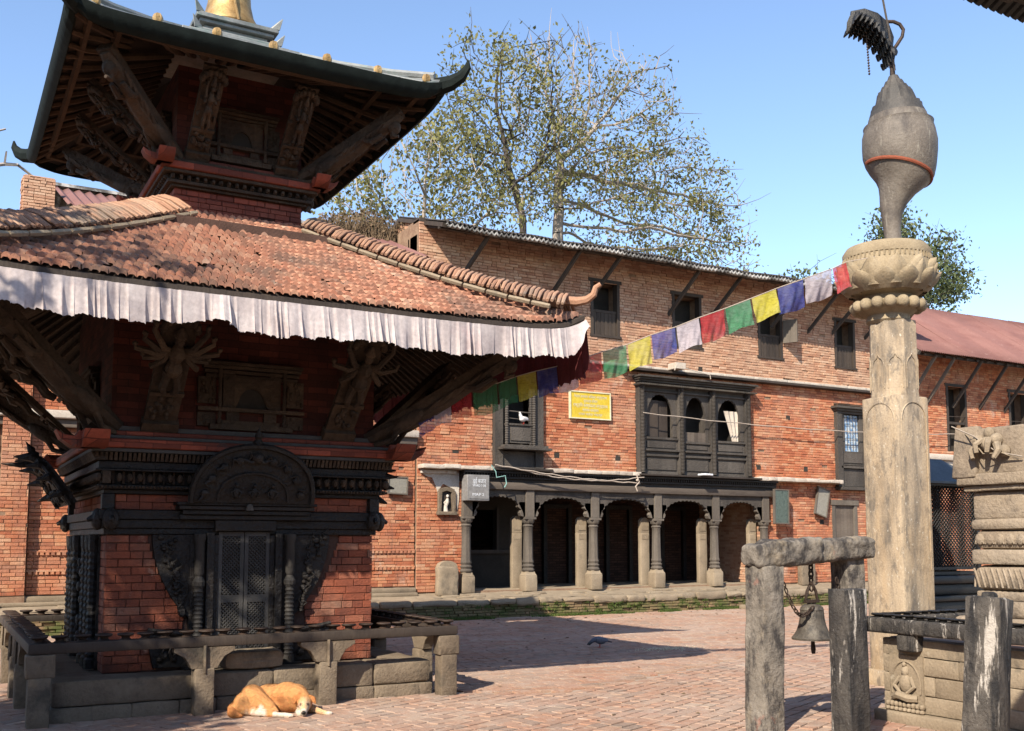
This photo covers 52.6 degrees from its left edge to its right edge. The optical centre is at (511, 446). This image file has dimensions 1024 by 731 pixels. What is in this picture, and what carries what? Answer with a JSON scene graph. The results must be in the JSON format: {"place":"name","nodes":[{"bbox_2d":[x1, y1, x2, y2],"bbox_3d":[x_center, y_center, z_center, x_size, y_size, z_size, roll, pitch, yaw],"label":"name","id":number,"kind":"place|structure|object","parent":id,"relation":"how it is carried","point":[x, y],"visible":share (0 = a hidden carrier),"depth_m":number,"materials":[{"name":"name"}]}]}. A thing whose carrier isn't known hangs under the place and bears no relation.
{"place":"outdoors","nodes":[
{"label":"outdoors","id":0,"kind":"place"},
{"bbox_2d":[220,647,283,669],"bbox_3d":[-2.409,1.954,9.572,0.573,0.193,0.295,3,-6,-29],"label":"stone block","id":1,"kind":"object","parent":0,"point":[253,658],"depth_m":9.46,"materials":[{"name":"stone"}]},
{"bbox_2d":[0,580,867,612],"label":"terrace","id":2,"kind":"structure","parent":0,"point":[429,596],"depth_m":22.42,"materials":[{"name":"stone"}]},
{"bbox_2d":[0,174,429,607],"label":"brick wing","id":3,"kind":"structure","parent":2,"relation":"on","point":[33,556],"depth_m":17.37,"materials":[{"name":"brick"}]},
{"bbox_2d":[315,207,404,242],"bbox_3d":[-3.233,-4.738,22.115,2.280,0.778,1.026,3,-6,-29],"label":"dry shrub","id":4,"kind":"object","parent":3,"relation":"on","point":[377,230],"visible":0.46,"depth_m":21.91,"materials":[{"name":"beige plant"}]},
{"bbox_2d":[386,476,408,494],"bbox_3d":[-2.251,0.760,20.386,0.442,0.365,0.065,3,-6,-29],"label":"wall plaque","id":5,"kind":"object","parent":3,"relation":"attached to","point":[398,484],"depth_m":20.38,"materials":[{"name":"grey wood"}]},
{"bbox_2d":[57,585,799,607],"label":"terrace slab","id":6,"kind":"structure","parent":2,"relation":"on","point":[517,594],"depth_m":21.93,"materials":[{"name":"stone"}]},
{"bbox_2d":[435,561,457,595],"bbox_3d":[-1.299,2.629,20.600,0.492,0.724,0.214,3,-6,-29],"label":"stone slab","id":7,"kind":"object","parent":2,"relation":"on","point":[446,577],"depth_m":20.51,"materials":[{"name":"stone"}]},
{"bbox_2d":[393,216,929,593],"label":"arcade building","id":8,"kind":"structure","parent":2,"relation":"on","point":[675,517],"depth_m":23.95,"materials":[{"name":"red brick"}]},
{"bbox_2d":[420,469,458,514],"bbox_3d":[-1.439,0.916,20.805,0.862,0.904,0.114,3,-6,-29],"label":"statue niche","id":9,"kind":"object","parent":8,"relation":"attached to","point":[447,502],"visible":1,"depth_m":20.87,"materials":[{"name":"grey stone"}]},
{"bbox_2d":[462,475,488,500],"bbox_3d":[-0.734,0.835,20.989,0.500,0.520,0.276,3,-6,-29],"label":"information sign board","id":10,"kind":"object","parent":8,"relation":"attached to","point":[475,487],"visible":1,"depth_m":20.87,"materials":[{"name":"grey metal"}]},
{"bbox_2d":[491,465,506,487],"bbox_3d":[-0.264,0.600,21.124,0.369,0.462,0.030,3,-6,-28],"label":"cable","id":11,"kind":"object","parent":8,"relation":"attached to","point":[500,476],"visible":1,"depth_m":21.14,"materials":[{"name":"teal rubber"}]},
{"bbox_2d":[492,390,551,468],"bbox_3d":[0.098,-0.517,21.912,1.270,1.980,0.820,3,-6,-29],"label":"carved window","id":12,"kind":"structure","parent":8,"relation":"in","point":[508,432],"depth_m":21.76,"materials":[{"name":"grey wood"}]},
{"bbox_2d":[519,412,528,421],"bbox_3d":[0.245,-0.595,21.816,0.135,0.261,0.333,-5,-7,41],"label":"pigeon","id":13,"kind":"object","parent":8,"relation":"on","point":[522,418],"visible":1,"depth_m":21.73,"materials":[{"name":"white"}]},
{"bbox_2d":[495,464,639,483],"bbox_3d":[1.241,0.588,21.969,3.604,0.316,0.025,3,-6,-29],"label":"cable","id":14,"kind":"object","parent":8,"relation":"attached to","point":[561,475],"visible":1,"depth_m":21.82,"materials":[{"name":"grey rubber"}]},
{"bbox_2d":[527,471,643,480],"bbox_3d":[1.459,0.606,22.090,3.304,0.246,0.022,3,-6,-28],"label":"cable","id":15,"kind":"object","parent":8,"relation":"attached to","point":[583,479],"visible":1,"depth_m":22.09,"materials":[{"name":"grey rubber"}]},
{"bbox_2d":[568,390,610,420],"bbox_3d":[1.712,-0.903,22.743,1.073,0.616,0.065,3,-6,-29],"label":"signboard","id":16,"kind":"object","parent":8,"relation":"attached to","point":[588,405],"visible":1,"depth_m":22.72,"materials":[{"name":"yellow metal"}]},
{"bbox_2d":[588,277,621,339],"bbox_3d":[1.978,-3.073,23.388,0.880,1.320,0.500,3,-6,-29],"label":"upper window","id":17,"kind":"structure","parent":8,"relation":"in","point":[605,323],"depth_m":23.30,"materials":[{"name":"brown wood"}]},
{"bbox_2d":[670,290,703,349],"bbox_3d":[3.998,-2.940,24.512,0.970,1.320,0.500,3,-6,-29],"label":"upper window","id":18,"kind":"structure","parent":8,"relation":"in","point":[681,314],"depth_m":24.55,"materials":[{"name":"brown wood"}]},
{"bbox_2d":[668,362,710,378],"bbox_3d":[4.069,-1.733,23.866,1.087,0.322,0.339,3,-6,-29],"label":"floodlight","id":19,"kind":"object","parent":8,"relation":"attached to","point":[676,366],"visible":1,"depth_m":23.65,"materials":[{"name":"white metal"}]},
{"bbox_2d":[632,374,757,477],"bbox_3d":[4.193,-0.422,24.230,3.480,2.213,0.780,3,-6,-29],"label":"triple window","id":20,"kind":"structure","parent":8,"relation":"in","point":[670,445],"depth_m":24.06,"materials":[{"name":"grey wood"}]},
{"bbox_2d":[698,473,712,475],"bbox_3d":[4.434,0.640,23.761,0.328,0.056,0.190,3,-6,-29],"label":"cloth scrap","id":21,"kind":"object","parent":8,"relation":"on","point":[704,474],"visible":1,"depth_m":23.67,"materials":[{"name":"white fabric"}]},
{"bbox_2d":[723,411,737,441],"bbox_3d":[5.221,-0.487,24.767,0.430,0.720,0.039,3,-6,-29],"label":"curtain","id":22,"kind":"object","parent":8,"relation":"hanging from","point":[731,416],"visible":0.98,"depth_m":24.81,"materials":[{"name":"white fabric"}]},
{"bbox_2d":[757,313,784,360],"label":"upper window","id":23,"kind":"structure","parent":8,"relation":"in","point":[769,346],"depth_m":25.67,"materials":[{"name":"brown wood"}]},
{"bbox_2d":[773,489,789,523],"bbox_3d":[6.478,1.439,24.956,0.484,0.838,0.065,3,-6,-29],"label":"notice board","id":24,"kind":"object","parent":8,"relation":"attached to","point":[780,506],"visible":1,"depth_m":24.93,"materials":[{"name":"green metal"}]},
{"bbox_2d":[643,412,943,434],"bbox_3d":[7.780,-0.494,25.913,11.051,0.199,0.022,3,-6,-29],"label":"cable","id":25,"kind":"object","parent":8,"relation":"attached to","point":[760,425],"visible":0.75,"depth_m":24.82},
{"bbox_2d":[813,486,829,517],"bbox_3d":[7.726,1.380,25.848,0.591,0.798,0.114,3,-6,-29],"label":"electrical box","id":26,"kind":"object","parent":8,"relation":"attached to","point":[822,497],"visible":1,"depth_m":25.82,"materials":[{"name":"grey wood"}]},
{"bbox_2d":[832,317,856,370],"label":"upper window","id":27,"kind":"structure","parent":8,"relation":"in","point":[845,356],"depth_m":26.92,"materials":[{"name":"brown wood"}]},
{"bbox_2d":[830,405,864,490],"bbox_3d":[8.716,0.055,26.620,1.360,2.138,0.450,3,-6,-29],"label":"barred window","id":28,"kind":"structure","parent":8,"relation":"in","point":[849,446],"depth_m":26.52,"materials":[{"name":"grey wood"}]},
{"bbox_2d":[797,564,815,584],"bbox_3d":[7.210,3.105,25.373,0.462,0.564,0.193,3,-6,-29],"label":"stone slab","id":29,"kind":"object","parent":2,"relation":"on","point":[803,578],"depth_m":25.25,"materials":[{"name":"beige stone"}]},
{"bbox_2d":[911,308,1023,570],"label":"red roof building","id":30,"kind":"structure","parent":2,"relation":"on","point":[971,370],"depth_m":29.17,"materials":[{"name":"brick"}]},
{"bbox_2d":[944,383,967,450],"bbox_3d":[12.232,-0.787,28.951,0.950,1.880,0.490,3,-6,-29],"label":"window","id":31,"kind":"structure","parent":30,"relation":"in","point":[963,422],"depth_m":28.98,"materials":[{"name":"brown wood"}]},
{"bbox_2d":[1007,389,1023,425],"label":"window","id":32,"kind":"structure","parent":30,"relation":"in","point":[1011,414],"depth_m":30.35,"materials":[{"name":"brown wood"}]},
{"bbox_2d":[0,604,935,730],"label":"paving","id":33,"kind":"structure","parent":0,"point":[557,663],"depth_m":10.63,"materials":[{"name":"brick"}]},
{"bbox_2d":[0,608,458,729],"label":"railing","id":34,"kind":"object","parent":33,"relation":"on","point":[29,649],"visible":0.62,"depth_m":9.37,"materials":[{"name":"grey stone"}]},
{"bbox_2d":[227,681,332,718],"bbox_3d":[-2.013,2.205,9.065,0.917,0.277,0.533,0,-5,-3],"label":"dog","id":35,"kind":"object","parent":33,"relation":"on","point":[283,699],"visible":1,"depth_m":8.95},
{"bbox_2d":[0,0,601,723],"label":"pagoda temple","id":36,"kind":"structure","parent":33,"relation":"on","point":[214,474],"depth_m":9.96,"materials":[{"name":"brown wood"}]},
{"bbox_2d":[77,366,99,430],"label":"shrine window","id":37,"kind":"structure","parent":36,"relation":"in","point":[90,375],"depth_m":10.17,"materials":[{"name":"brown wood"}]},
{"bbox_2d":[150,110,171,174],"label":"upper shrine window","id":38,"kind":"structure","parent":36,"relation":"in","point":[165,115],"depth_m":10.78,"materials":[{"name":"brown wood"}]},
{"bbox_2d":[209,106,279,170],"bbox_3d":[-2.806,-3.207,10.800,0.802,0.555,0.110,3,-6,-29],"label":"upper shrine window","id":39,"kind":"structure","parent":36,"relation":"in","point":[238,130],"depth_m":10.82,"materials":[{"name":"brown wood"}]},
{"bbox_2d":[196,360,303,432],"bbox_3d":[-2.508,-0.473,9.998,1.032,0.644,0.110,3,-6,-29],"label":"shrine window","id":40,"kind":"structure","parent":36,"relation":"in","point":[237,394],"depth_m":10.00,"materials":[{"name":"brown wood"}]},
{"bbox_2d":[0,266,589,358],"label":"valance","id":41,"kind":"object","parent":36,"relation":"hanging from","point":[63,295],"visible":1,"depth_m":8.58,"materials":[{"name":"white fabric"}]},
{"bbox_2d":[373,330,589,422],"bbox_3d":[-0.633,-0.688,12.600,0.129,0.644,5.684,3,-6,-29],"label":"valance","id":42,"kind":"object","parent":36,"relation":"hanging from","point":[576,366],"visible":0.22,"depth_m":10.68,"materials":[{"name":"red fabric"}]},
{"bbox_2d":[419,256,875,437],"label":"prayer flags","id":43,"kind":"object","parent":36,"relation":"hanging from","point":[790,297],"visible":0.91,"depth_m":10.69,"materials":[{"name":"multicoloured fabric"}]},
{"bbox_2d":[587,636,611,647],"bbox_3d":[1.232,2.761,14.659,0.367,0.162,0.123,0,-5,-4],"label":"pigeon","id":44,"kind":"object","parent":33,"relation":"on","point":[599,640],"visible":1,"depth_m":14.62,"materials":[{"name":"grey"}]},
{"bbox_2d":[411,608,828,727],"bbox_3d":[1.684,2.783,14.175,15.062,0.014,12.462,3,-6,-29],"label":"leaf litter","id":45,"kind":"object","parent":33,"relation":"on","point":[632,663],"visible":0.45,"depth_m":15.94,"materials":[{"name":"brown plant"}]},
{"bbox_2d":[438,593,868,620],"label":"grass tufts","id":46,"kind":"object","parent":33,"relation":"on","point":[592,613],"visible":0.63,"depth_m":21.43,"materials":[{"name":"green plant"}]},
{"bbox_2d":[638,645,697,650],"bbox_3d":[2.219,2.820,14.518,0.662,0.008,1.439,-4,-7,37],"label":"scattered grain","id":47,"kind":"object","parent":33,"relation":"on","point":[671,648],"visible":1,"depth_m":14.47,"materials":[{"name":"beige food"}]},
{"bbox_2d":[739,604,745,608],"bbox_3d":[5.356,3.584,23.157,0.517,0.127,0.339,3,-6,-29],"label":"loose stone","id":48,"kind":"object","parent":33,"relation":"on","point":[742,606],"visible":0.23,"depth_m":23.07,"materials":[{"name":"stone"}]},
{"bbox_2d":[741,536,875,730],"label":"stone gantry","id":49,"kind":"object","parent":33,"relation":"on","point":[765,562],"visible":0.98,"depth_m":8.22,"materials":[{"name":"grey stone"}]},
{"bbox_2d":[784,564,839,653],"bbox_3d":[2.437,1.297,8.514,0.707,0.798,0.336,3,-6,-29],"label":"bell","id":50,"kind":"object","parent":49,"relation":"hanging from","point":[812,627],"visible":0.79,"depth_m":8.43,"materials":[{"name":"grey metal"}]},
{"bbox_2d":[828,588,870,730],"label":"stone post","id":51,"kind":"object","parent":33,"relation":"on","point":[849,675],"visible":1,"depth_m":7.47,"materials":[{"name":"grey stone"}]},
{"bbox_2d":[834,8,941,686],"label":"conch pillar","id":52,"kind":"structure","parent":33,"relation":"on","point":[894,281],"depth_m":11.01,"materials":[{"name":"stone"}]},
{"bbox_2d":[882,0,895,70],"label":"stay rod","id":53,"kind":"object","parent":52,"relation":"attached to","point":[888,28],"visible":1,"depth_m":11.29,"materials":[{"name":"grey metal"}]},
{"bbox_2d":[867,609,1023,730],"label":"stone platform","id":54,"kind":"structure","parent":33,"relation":"on","point":[923,657],"depth_m":8.41,"materials":[{"name":"stone"}]},
{"bbox_2d":[952,424,1023,623],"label":"votive pedestal","id":55,"kind":"object","parent":54,"relation":"on","point":[993,480],"visible":0.95,"depth_m":8.79,"materials":[{"name":"stone"}]},
{"bbox_2d":[951,426,1022,456],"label":"dry twigs","id":56,"kind":"object","parent":55,"relation":"on","point":[977,439],"visible":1,"depth_m":8.86,"materials":[{"name":"wood"}]},
{"bbox_2d":[930,459,983,612],"bbox_3d":[6.185,1.387,15.253,1.406,3.024,1.007,3,-6,-29],"label":"lattice cage","id":57,"kind":"object","parent":33,"relation":"on","point":[954,587],"visible":0.32,"depth_m":14.95,"materials":[{"name":"black metal"}]},
{"bbox_2d":[961,591,1013,730],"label":"stone post","id":58,"kind":"object","parent":33,"relation":"on","point":[987,663],"visible":1,"depth_m":6.12,"materials":[{"name":"grey stone"}]},
{"bbox_2d":[0,0,1023,322],"label":"sky","id":59,"kind":"structure","parent":0,"point":[776,88],"materials":[{"name":"blue"}]},
{"bbox_2d":[477,658,744,694],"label":"ground","id":60,"kind":"structure","parent":0,"point":[635,680],"depth_m":11.64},
{"bbox_2d":[0,128,31,174],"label":"bare tree","id":61,"kind":"object","parent":60,"relation":"on","point":[4,163],"visible":0.69,"depth_m":21.23,"materials":[{"name":"plant"}]},
{"bbox_2d":[311,113,544,232],"bbox_3d":[-2.479,-2.995,30.695,7.621,14.565,4.152,3,-6,-29],"label":"tree","id":62,"kind":"object","parent":60,"relation":"on","point":[439,209],"visible":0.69,"depth_m":30.64,"materials":[{"name":"green plant"}]},
{"bbox_2d":[0,591,867,635],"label":"terrace plinth","id":63,"kind":"structure","parent":60,"relation":"on","point":[50,628],"depth_m":21.02,"materials":[{"name":"brick"}]},
{"bbox_2d":[0,586,867,614],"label":"terrace kerb","id":64,"kind":"structure","parent":63,"relation":"on","point":[599,598],"depth_m":21.26,"materials":[{"name":"stone"}]},
{"bbox_2d":[404,7,598,233],"bbox_3d":[-0.212,-4.995,33.112,6.706,18.985,4.433,3,-6,-29],"label":"tall tree","id":65,"kind":"object","parent":60,"relation":"on","point":[507,159],"visible":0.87,"depth_m":33.44,"materials":[{"name":"green plant"}]},
{"bbox_2d":[499,8,769,272],"bbox_3d":[4.482,-5.289,37.547,12.005,20.389,5.996,3,-6,-29],"label":"tall tree","id":66,"kind":"object","parent":60,"relation":"on","point":[655,191],"visible":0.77,"depth_m":37.39,"materials":[{"name":"green plant"}]},
{"bbox_2d":[776,254,834,283],"bbox_3d":[10.268,-1.087,35.218,2.499,11.587,3.450,-5,-7,42],"label":"leafy tree","id":67,"kind":"object","parent":60,"relation":"on","point":[803,272],"visible":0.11,"depth_m":35.62,"materials":[{"name":"green plant"}]},
{"bbox_2d":[848,200,997,312],"bbox_3d":[14.371,-1.931,35.834,5.693,13.381,3.476,3,-6,-29],"label":"leafy tree","id":68,"kind":"object","parent":60,"relation":"on","point":[948,287],"visible":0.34,"depth_m":36.03,"materials":[{"name":"green plant"}]},
{"bbox_2d":[967,0,1023,22],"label":"overhead eave","id":69,"kind":"object","parent":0,"point":[1013,9],"visible":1,"depth_m":4.09,"materials":[{"name":"brown wood"}]}
]}

